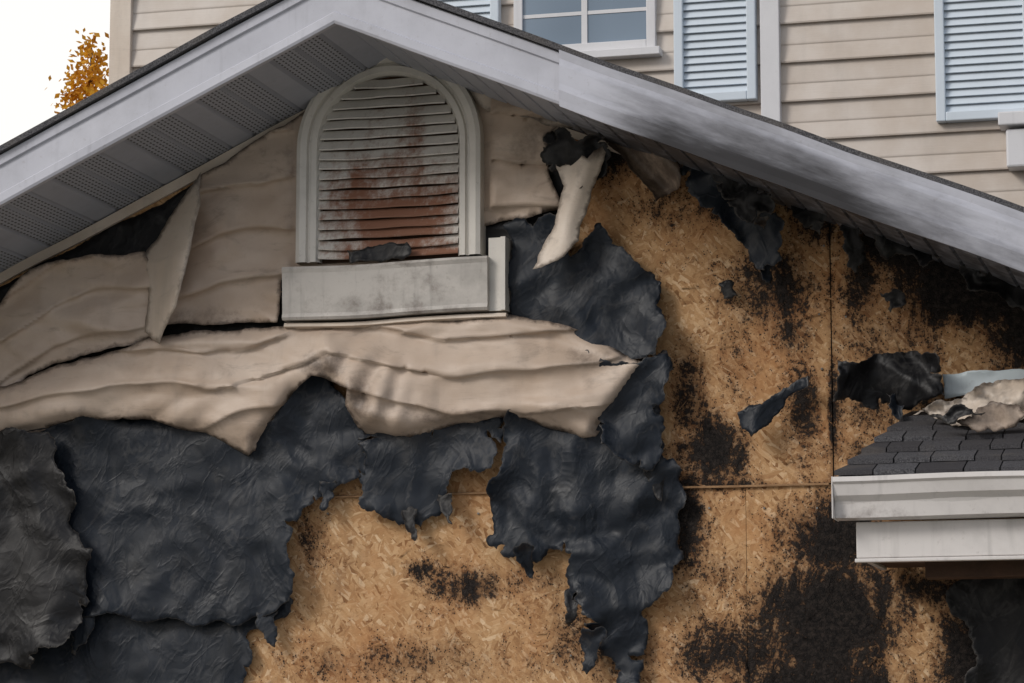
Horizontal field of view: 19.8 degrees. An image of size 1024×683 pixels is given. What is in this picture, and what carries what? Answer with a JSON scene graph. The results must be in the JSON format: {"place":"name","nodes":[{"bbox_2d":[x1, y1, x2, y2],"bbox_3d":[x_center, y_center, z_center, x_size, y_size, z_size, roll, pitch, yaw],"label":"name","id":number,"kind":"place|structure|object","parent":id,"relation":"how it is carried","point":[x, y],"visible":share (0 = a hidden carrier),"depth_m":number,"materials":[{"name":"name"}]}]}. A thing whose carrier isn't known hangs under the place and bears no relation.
{"place":"outdoors","nodes":[
{"label":"outdoors","id":0,"kind":"place"},
{"bbox_2d":[0,0,109,144],"label":"sky","id":1,"kind":"structure","parent":0,"point":[37,37],"materials":[{"name":"white"}]},
{"bbox_2d":[0,182,193,286],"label":"osb panel","id":2,"kind":"object","parent":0,"point":[160,202],"visible":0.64,"depth_m":13.97,"materials":[{"name":"brown wood"}]},
{"bbox_2d":[439,0,489,18],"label":"shutter louvers","id":3,"kind":"object","parent":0,"point":[475,8],"visible":0.16,"depth_m":15.98,"materials":[{"name":"grey plastic"}]},
{"bbox_2d":[243,487,747,682],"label":"osb panel","id":4,"kind":"object","parent":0,"point":[354,589],"visible":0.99,"depth_m":13.29,"materials":[{"name":"brown wood"}]},
{"bbox_2d":[0,597,292,682],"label":"torn felt","id":5,"kind":"object","parent":4,"relation":"attached to","point":[115,648],"visible":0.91,"depth_m":13.62,"materials":[{"name":"fabric"}]},
{"bbox_2d":[131,0,1023,206],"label":"storey siding","id":6,"kind":"object","parent":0,"point":[859,75],"visible":0.11,"depth_m":15.40,"materials":[{"name":"beige plastic"}]},
{"bbox_2d":[332,130,832,495],"bbox_3d":[0.239,-0.357,13.389,2.434,2.075,0.005,-2,-9,15],"label":"osb panel","id":7,"kind":"object","parent":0,"point":[664,238],"visible":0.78,"depth_m":13.13,"materials":[{"name":"brown wood"}]},
{"bbox_2d":[263,195,1008,682],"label":"osb splinters","id":8,"kind":"object","parent":7,"relation":"attached to","point":[703,485],"visible":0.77,"depth_m":13.04,"materials":[{"name":"brown wood"}]},
{"bbox_2d":[0,110,572,419],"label":"felt underlay","id":9,"kind":"object","parent":8,"relation":"attached to","point":[140,232],"visible":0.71,"depth_m":13.94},
{"bbox_2d":[0,314,641,455],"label":"draped siding","id":10,"kind":"object","parent":8,"relation":"attached to","point":[235,389],"visible":1,"depth_m":13.41,"materials":[{"name":"plastic"}]},
{"bbox_2d":[0,427,92,668],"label":"torn felt","id":11,"kind":"object","parent":10,"relation":"attached to","point":[45,556],"visible":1,"depth_m":13.70,"materials":[{"name":"black fabric"}]},
{"bbox_2d":[27,376,366,625],"bbox_3d":[-2.317,0.763,13.828,3.473,1.184,0.079,-2,-9,15],"label":"torn felt","id":12,"kind":"object","parent":10,"relation":"attached to","point":[190,528],"visible":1,"depth_m":13.59,"materials":[{"name":"fabric"}]},
{"bbox_2d":[71,616,94,654],"bbox_3d":[-2.000,1.361,13.645,0.124,0.195,0.021,-2,-9,15],"label":"felt sliver","id":13,"kind":"object","parent":12,"relation":"attached to","point":[81,633],"visible":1,"depth_m":13.64,"materials":[{"name":"fabric"}]},
{"bbox_2d":[255,610,278,646],"bbox_3d":[-1.121,1.315,13.436,0.113,0.170,0.014,-2,-9,13],"label":"felt sliver","id":14,"kind":"object","parent":12,"relation":"attached to","point":[266,626],"visible":1,"depth_m":13.44,"materials":[{"name":"fabric"}]},
{"bbox_2d":[319,480,336,510],"bbox_3d":[-0.842,0.705,13.439,0.094,0.142,0.030,-4,-9,24],"label":"felt sliver","id":15,"kind":"object","parent":12,"relation":"attached to","point":[327,495],"visible":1,"depth_m":13.45,"materials":[{"name":"fabric"}]},
{"bbox_2d":[282,58,511,328],"bbox_3d":[-0.530,-0.704,13.550,1.063,1.310,0.161,-2,-9,15],"label":"arched gable vent","id":16,"kind":"object","parent":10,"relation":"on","point":[390,159],"visible":0.98,"depth_m":13.53,"materials":[{"name":"plastic"}]},
{"bbox_2d":[358,417,503,526],"bbox_3d":[-0.365,0.579,13.333,0.719,0.522,0.073,-3,-9,19],"label":"torn felt","id":17,"kind":"object","parent":10,"relation":"attached to","point":[406,472],"visible":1,"depth_m":13.36,"materials":[{"name":"fabric"}]},
{"bbox_2d":[401,507,417,540],"bbox_3d":[-0.450,0.827,13.304,0.049,0.163,0.120,6,-10,-35],"label":"felt sliver","id":18,"kind":"object","parent":17,"relation":"attached to","point":[409,514],"visible":1,"depth_m":13.32,"materials":[{"name":"black fabric"}]},
{"bbox_2d":[437,493,452,523],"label":"felt sliver","id":19,"kind":"object","parent":17,"relation":"attached to","point":[445,501],"visible":1,"depth_m":13.27,"materials":[{"name":"black fabric"}]},
{"bbox_2d":[502,213,666,358],"bbox_3d":[0.323,-0.235,13.221,0.782,0.706,0.120,-2,-9,15],"label":"torn felt","id":20,"kind":"object","parent":10,"relation":"attached to","point":[598,288],"visible":1,"depth_m":13.25,"materials":[{"name":"fabric"}]},
{"bbox_2d":[486,350,686,682],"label":"torn felt","id":21,"kind":"object","parent":10,"relation":"attached to","point":[606,516],"visible":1,"depth_m":13.09,"materials":[{"name":"fabric"}]},
{"bbox_2d":[513,542,533,577],"bbox_3d":[0.052,0.978,13.087,0.094,0.158,0.100,0,-8,2],"label":"felt sliver","id":22,"kind":"object","parent":21,"relation":"attached to","point":[522,551],"visible":1,"depth_m":13.10,"materials":[{"name":"fabric"}]},
{"bbox_2d":[564,588,577,624],"bbox_3d":[0.274,1.178,13.040,0.088,0.165,0.042,-2,-9,15],"label":"felt sliver","id":23,"kind":"object","parent":21,"relation":"attached to","point":[571,605],"visible":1,"depth_m":13.04,"materials":[{"name":"black fabric"}]},
{"bbox_2d":[579,626,606,674],"bbox_3d":[0.355,1.366,12.979,0.156,0.210,0.061,-4,-9,27],"label":"felt sliver","id":24,"kind":"object","parent":21,"relation":"attached to","point":[590,641],"visible":1,"depth_m":13.00,"materials":[{"name":"fabric"}]},
{"bbox_2d":[597,350,673,471],"bbox_3d":[0.542,0.308,13.046,0.363,0.547,0.090,-2,-9,15],"label":"felt strip","id":25,"kind":"object","parent":10,"relation":"attached to","point":[633,427],"visible":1,"depth_m":13.06,"materials":[{"name":"black fabric"}]},
{"bbox_2d":[313,483,828,497],"bbox_3d":[0.213,0.672,13.230,2.446,0.014,0.016,-2,-9,15],"label":"sheathing seam lip","id":26,"kind":"object","parent":8,"relation":"attached to","point":[724,486],"visible":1,"depth_m":13.03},
{"bbox_2d":[327,245,846,655],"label":"nail heads","id":27,"kind":"object","parent":8,"relation":"attached to","point":[709,507],"visible":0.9,"depth_m":13.04,"materials":[{"name":"grey metal"}]},
{"bbox_2d":[718,280,736,298],"bbox_3d":[0.964,-0.233,13.124,0.085,0.087,0.009,-2,-9,15],"label":"felt scrap","id":28,"kind":"object","parent":8,"relation":"attached to","point":[727,290],"visible":1,"depth_m":13.12,"materials":[{"name":"black fabric"}]},
{"bbox_2d":[737,376,807,436],"bbox_3d":[1.152,0.289,12.941,0.318,0.266,0.053,-2,-9,11],"label":"felt scrap","id":29,"kind":"object","parent":8,"relation":"attached to","point":[754,419],"visible":1,"depth_m":12.95,"materials":[{"name":"fabric"}]},
{"bbox_2d":[879,288,906,312],"bbox_3d":[1.670,-0.178,12.861,0.120,0.109,0.022,-2,-9,15],"label":"felt scrap","id":30,"kind":"object","parent":8,"relation":"attached to","point":[895,298],"visible":1,"depth_m":12.86,"materials":[{"name":"black fabric"}]},
{"bbox_2d":[604,138,680,201],"bbox_3d":[0.542,-0.825,13.253,0.484,0.430,0.147,-2,-9,15],"label":"siding curl","id":31,"kind":"object","parent":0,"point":[659,176],"visible":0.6,"depth_m":13.26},
{"bbox_2d":[643,470,666,500],"bbox_3d":[0.636,0.612,13.051,0.104,0.201,0.025,-2,-9,15],"label":"felt sliver","id":32,"kind":"object","parent":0,"point":[657,490],"visible":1,"depth_m":13.05,"materials":[{"name":"black fabric"}]},
{"bbox_2d":[348,29,1023,288],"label":"soffit","id":33,"kind":"structure","parent":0,"point":[953,257],"depth_m":12.91,"materials":[{"name":"metal"}]},
{"bbox_2d":[167,99,559,324],"bbox_3d":[-0.703,-0.742,13.618,1.949,1.300,0.112,-2,-9,15],"label":"melted siding","id":34,"kind":"object","parent":33,"relation":"attached to","point":[242,250],"visible":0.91,"depth_m":13.73,"materials":[{"name":"plastic"}]},
{"bbox_2d":[468,90,572,127],"bbox_3d":[0.060,-1.102,13.485,0.714,0.332,0.041,-2,-9,15],"label":"siding curl","id":35,"kind":"object","parent":33,"relation":"attached to","point":[483,101],"visible":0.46,"depth_m":13.51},
{"bbox_2d":[533,142,608,268],"bbox_3d":[0.264,-0.613,13.231,0.349,0.571,0.066,-2,-9,15],"label":"siding flap","id":36,"kind":"object","parent":33,"relation":"attached to","point":[562,239],"visible":1,"depth_m":13.22,"materials":[{"name":"plastic"}]},
{"bbox_2d":[540,127,610,188],"bbox_3d":[0.283,-0.831,13.258,0.331,0.299,0.096,-2,-9,15],"label":"felt flap","id":37,"kind":"object","parent":33,"relation":"attached to","point":[564,148],"visible":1,"depth_m":13.27,"materials":[{"name":"black fabric"}]},
{"bbox_2d":[542,124,618,153],"bbox_3d":[0.010,-1.060,13.531,1.188,0.530,0.028,-2,-9,15],"label":"soffit channel","id":38,"kind":"object","parent":33,"relation":"attached to","point":[576,135],"visible":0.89,"depth_m":13.42,"materials":[{"name":"plastic"}]},
{"bbox_2d":[680,166,784,270],"bbox_3d":[0.980,-0.567,13.034,0.490,0.513,0.119,-2,-9,15],"label":"felt flap","id":39,"kind":"object","parent":33,"relation":"attached to","point":[761,244],"visible":0.73,"depth_m":13.05,"materials":[{"name":"paper"}]},
{"bbox_2d":[760,264,772,283],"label":"felt sliver","id":40,"kind":"object","parent":39,"relation":"attached to","point":[766,274],"visible":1,"depth_m":13.04,"materials":[{"name":"fabric"}]},
{"bbox_2d":[712,174,775,229],"bbox_3d":[1.012,-0.642,12.916,0.317,0.300,0.098,-3,-9,20],"label":"felt flap","id":41,"kind":"object","parent":33,"relation":"attached to","point":[746,202],"visible":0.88,"depth_m":12.89,"materials":[{"name":"black paper"}]},
{"bbox_2d":[791,205,826,234],"bbox_3d":[1.299,-0.565,12.961,0.034,0.212,0.232,8,-12,-43],"label":"felt flap","id":42,"kind":"object","parent":33,"relation":"attached to","point":[805,217],"visible":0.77,"depth_m":12.94,"materials":[{"name":"black fabric"}]},
{"bbox_2d":[839,224,865,272],"bbox_3d":[1.501,-0.431,12.949,0.112,0.256,0.063,-2,-9,15],"label":"felt scrap","id":43,"kind":"object","parent":33,"relation":"attached to","point":[854,247],"visible":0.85,"depth_m":12.95,"materials":[{"name":"black fabric"}]},
{"bbox_2d":[872,234,940,266],"bbox_3d":[1.737,-0.413,12.824,0.330,0.209,0.093,-5,-10,29],"label":"felt flap","id":44,"kind":"object","parent":33,"relation":"attached to","point":[887,249],"visible":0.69,"depth_m":12.84,"materials":[{"name":"black fabric"}]},
{"bbox_2d":[959,265,1023,310],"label":"felt flap","id":45,"kind":"object","parent":33,"relation":"attached to","point":[1012,296],"visible":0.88,"depth_m":12.68,"materials":[{"name":"black fabric"}]},
{"bbox_2d":[416,0,1023,227],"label":"shingle edge","id":46,"kind":"object","parent":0,"point":[438,4],"visible":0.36,"depth_m":12.40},
{"bbox_2d":[334,0,558,104],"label":"rake fascia","id":47,"kind":"structure","parent":46,"relation":"attached to","point":[474,48],"depth_m":12.75,"materials":[{"name":"grey metal"}]},
{"bbox_2d":[559,50,1023,272],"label":"sooty rake cover","id":48,"kind":"object","parent":46,"relation":"attached to","point":[894,197],"visible":1,"depth_m":12.25,"materials":[{"name":"white metal"}]},
{"bbox_2d":[868,563,886,569],"bbox_3d":[1.525,0.870,12.425,0.025,0.148,0.702,-2,-9,15],"label":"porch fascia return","id":49,"kind":"object","parent":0,"point":[879,566],"visible":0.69,"depth_m":12.55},
{"bbox_2d":[746,484,1023,682],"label":"osb panel","id":50,"kind":"object","parent":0,"point":[786,595],"visible":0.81,"depth_m":12.85,"materials":[{"name":"brown wood"}]},
{"bbox_2d":[945,578,1023,682],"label":"torn felt","id":51,"kind":"object","parent":50,"relation":"attached to","point":[990,612],"visible":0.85,"depth_m":12.60,"materials":[{"name":"black fabric"}]},
{"bbox_2d":[880,562,924,567],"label":"porch soffit","id":52,"kind":"structure","parent":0,"point":[902,564],"depth_m":12.55,"materials":[{"name":"brown wood"}]},
{"bbox_2d":[830,223,1023,476],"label":"osb panel","id":53,"kind":"object","parent":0,"point":[872,324],"visible":0.54,"depth_m":12.93,"materials":[{"name":"brown wood"}]},
{"bbox_2d":[838,420,1023,476],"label":"porch hip","id":54,"kind":"object","parent":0,"point":[930,460],"visible":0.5,"depth_m":12.10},
{"bbox_2d":[856,519,1023,558],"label":"porch fascia","id":55,"kind":"structure","parent":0,"point":[951,538],"depth_m":11.98,"materials":[{"name":"white wood"}]},
{"bbox_2d":[855,555,1023,562],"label":"porch fascia lip","id":56,"kind":"object","parent":55,"relation":"attached to","point":[933,559],"visible":1,"depth_m":11.96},
{"bbox_2d":[925,560,1023,579],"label":"porch beam","id":57,"kind":"structure","parent":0,"point":[990,569],"depth_m":12.17,"materials":[{"name":"brown wood"}]},
{"label":"ground","id":58,"kind":"structure","parent":0,"visible":0},
{"bbox_2d":[48,28,108,113],"bbox_3d":[-4.260,1.372,29.939,2.936,9.512,3.006,-8,-12,44],"label":"autumn tree","id":59,"kind":"object","parent":58,"relation":"on","point":[88,88],"visible":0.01,"depth_m":30.68,"materials":[{"name":"orange plant"}]},
{"bbox_2d":[109,0,133,84],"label":"corner post","id":60,"kind":"object","parent":58,"relation":"on","point":[121,39],"depth_m":16.51,"materials":[{"name":"plastic"}]},
{"bbox_2d":[745,228,833,667],"bbox_3d":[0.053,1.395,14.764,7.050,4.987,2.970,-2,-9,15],"label":"panel seam","id":61,"kind":"object","parent":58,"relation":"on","point":[832,405],"visible":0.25,"depth_m":13.02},
{"bbox_3d":[3.011,0.624,18.456,9.000,7.600,7.000,-2,-9,15],"label":"upper storey","id":62,"kind":"object","parent":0,"visible":0},
{"bbox_2d":[0,0,282,154],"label":"shingle edge","id":63,"kind":"object","parent":62,"relation":"attached to","point":[170,56],"visible":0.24,"depth_m":13.10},
{"bbox_2d":[0,0,335,207],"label":"rake fascia","id":64,"kind":"structure","parent":63,"relation":"attached to","point":[172,87],"depth_m":13.09,"materials":[{"name":"white metal"}]},
{"bbox_2d":[0,25,384,272],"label":"soffit","id":65,"kind":"structure","parent":64,"relation":"attached to","point":[166,150],"depth_m":13.52,"materials":[{"name":"metal"}]},
{"bbox_2d":[0,251,149,385],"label":"melted siding","id":66,"kind":"object","parent":65,"relation":"attached to","point":[57,311],"visible":1,"depth_m":13.91,"materials":[{"name":"plastic"}]},
{"bbox_2d":[0,109,305,284],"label":"soffit channel","id":67,"kind":"object","parent":65,"relation":"attached to","point":[181,182],"visible":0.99,"depth_m":13.96,"materials":[{"name":"plastic"}]},
{"bbox_2d":[145,172,200,343],"bbox_3d":[-1.589,-0.384,13.755,0.137,0.813,0.397,7,-11,-39],"label":"siding flap","id":68,"kind":"object","parent":65,"relation":"attached to","point":[167,252],"visible":1,"depth_m":13.71,"materials":[{"name":"plastic"}]},
{"bbox_2d":[490,0,500,22],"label":"shutter frame","id":69,"kind":"object","parent":62,"relation":"attached to","point":[495,10],"depth_m":15.92,"materials":[{"name":"grey plastic"}]},
{"bbox_2d":[514,0,656,50],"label":"window frame","id":70,"kind":"object","parent":62,"relation":"attached to","point":[651,19],"visible":0.48,"depth_m":15.73,"materials":[{"name":"white plastic"}]},
{"bbox_2d":[523,0,645,44],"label":"window pane","id":71,"kind":"object","parent":70,"relation":"in","point":[604,27],"visible":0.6,"depth_m":15.82,"materials":[{"name":"blue glass"}]},
{"bbox_2d":[523,7,645,18],"bbox_3d":[0.391,-2.172,15.884,0.685,0.830,0.002,-2,-9,15],"label":"window muntin","id":72,"kind":"object","parent":70,"relation":"attached to","point":[588,12],"depth_m":15.82,"materials":[{"name":"white plastic"}]},
{"bbox_2d":[581,0,587,42],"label":"window muntin","id":73,"kind":"object","parent":70,"relation":"attached to","point":[584,31],"depth_m":15.81,"materials":[{"name":"white plastic"}]},
{"bbox_2d":[579,46,661,59],"bbox_3d":[0.388,-1.532,15.779,0.845,0.043,0.090,-2,-9,15],"label":"window sill","id":74,"kind":"structure","parent":70,"relation":"attached to","point":[630,53],"depth_m":15.69,"materials":[{"name":"white plastic"}]},
{"bbox_2d":[673,0,757,102],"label":"shutter frame","id":75,"kind":"object","parent":62,"relation":"attached to","point":[750,93],"visible":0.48,"depth_m":15.53,"materials":[{"name":"grey plastic"}]},
{"bbox_2d":[683,0,746,92],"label":"shutter louvers","id":76,"kind":"object","parent":75,"relation":"in","point":[717,57],"visible":0.97,"depth_m":15.60,"materials":[{"name":"grey plastic"}]},
{"bbox_2d":[684,0,746,87],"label":"shutter back","id":77,"kind":"object","parent":75,"relation":"attached to","point":[714,47],"visible":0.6,"depth_m":15.61,"materials":[{"name":"paint"}]},
{"bbox_2d":[760,0,781,121],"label":"trim board","id":78,"kind":"object","parent":62,"relation":"attached to","point":[770,53],"depth_m":15.49,"materials":[{"name":"white wood"}]},
{"bbox_2d":[934,0,1023,123],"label":"shutter frame","id":79,"kind":"object","parent":62,"relation":"attached to","point":[943,115],"visible":1,"depth_m":15.21,"materials":[{"name":"white plastic"}]},
{"bbox_2d":[944,0,1023,111],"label":"shutter louvers","id":80,"kind":"object","parent":79,"relation":"in","point":[989,91],"visible":1,"depth_m":15.21,"materials":[{"name":"grey plastic"}]},
{"bbox_2d":[945,0,1022,105],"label":"shutter back","id":81,"kind":"object","parent":79,"relation":"attached to","point":[983,55],"visible":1,"depth_m":15.22,"materials":[{"name":"paint"}]},
{"bbox_2d":[1006,128,1023,170],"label":"outlet hood","id":82,"kind":"object","parent":62,"relation":"attached to","point":[1015,149],"visible":1,"depth_m":15.03,"materials":[{"name":"white plastic"}]},
{"bbox_2d":[998,111,1023,130],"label":"outlet hood lid","id":83,"kind":"object","parent":82,"relation":"attached to","point":[1007,120],"visible":1,"depth_m":15.03,"materials":[{"name":"white plastic"}]},
{"bbox_3d":[3.767,2.101,11.382,0.140,2.595,0.140,-2,-9,15],"label":"porch","id":84,"kind":"object","parent":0,"visible":0},
{"bbox_2d":[832,471,1023,520],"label":"gutter","id":85,"kind":"object","parent":84,"relation":"on","point":[964,495],"visible":1,"depth_m":11.91,"materials":[{"name":"metal"}]},
{"bbox_2d":[831,477,837,520],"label":"end cap","id":86,"kind":"structure","parent":85,"relation":"attached to","point":[833,510],"depth_m":11.99,"materials":[{"name":"white metal"}]},
{"bbox_2d":[834,411,1023,475],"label":"porch shingles","id":87,"kind":"object","parent":84,"relation":"on","point":[944,443],"visible":0.84,"depth_m":12.19,"materials":[{"name":"grey asphalt"}]},
{"bbox_2d":[833,350,944,409],"bbox_3d":[1.627,0.162,12.684,0.479,0.265,0.202,-2,-9,15],"label":"felt flap","id":88,"kind":"object","parent":87,"relation":"on","point":[911,380],"visible":1,"depth_m":12.71,"materials":[{"name":"black fabric"}]},
{"bbox_2d":[886,393,903,419],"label":"felt sliver","id":89,"kind":"object","parent":87,"relation":"on","point":[897,411],"visible":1,"depth_m":12.70,"materials":[{"name":"fabric"}]},
{"bbox_2d":[929,404,985,424],"bbox_3d":[1.862,0.307,12.323,0.248,0.086,0.049,-4,-9,23],"label":"felt scrap","id":90,"kind":"object","parent":87,"relation":"on","point":[954,413],"visible":1,"depth_m":12.31,"materials":[{"name":"black fabric"}]},
{"bbox_2d":[914,378,1023,426],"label":"siding debris","id":91,"kind":"object","parent":87,"relation":"on","point":[1006,391],"visible":0.69,"depth_m":12.50,"materials":[{"name":"plastic"}]},
{"bbox_2d":[942,369,1023,398],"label":"metal scrap","id":92,"kind":"object","parent":87,"relation":"on","point":[960,384],"visible":0.66,"depth_m":12.68,"materials":[{"name":"silver metal"}]},
{"bbox_2d":[957,401,1023,431],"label":"siding debris","id":93,"kind":"object","parent":87,"relation":"on","point":[997,416],"visible":1,"depth_m":12.30,"materials":[{"name":"plastic"}]}
]}

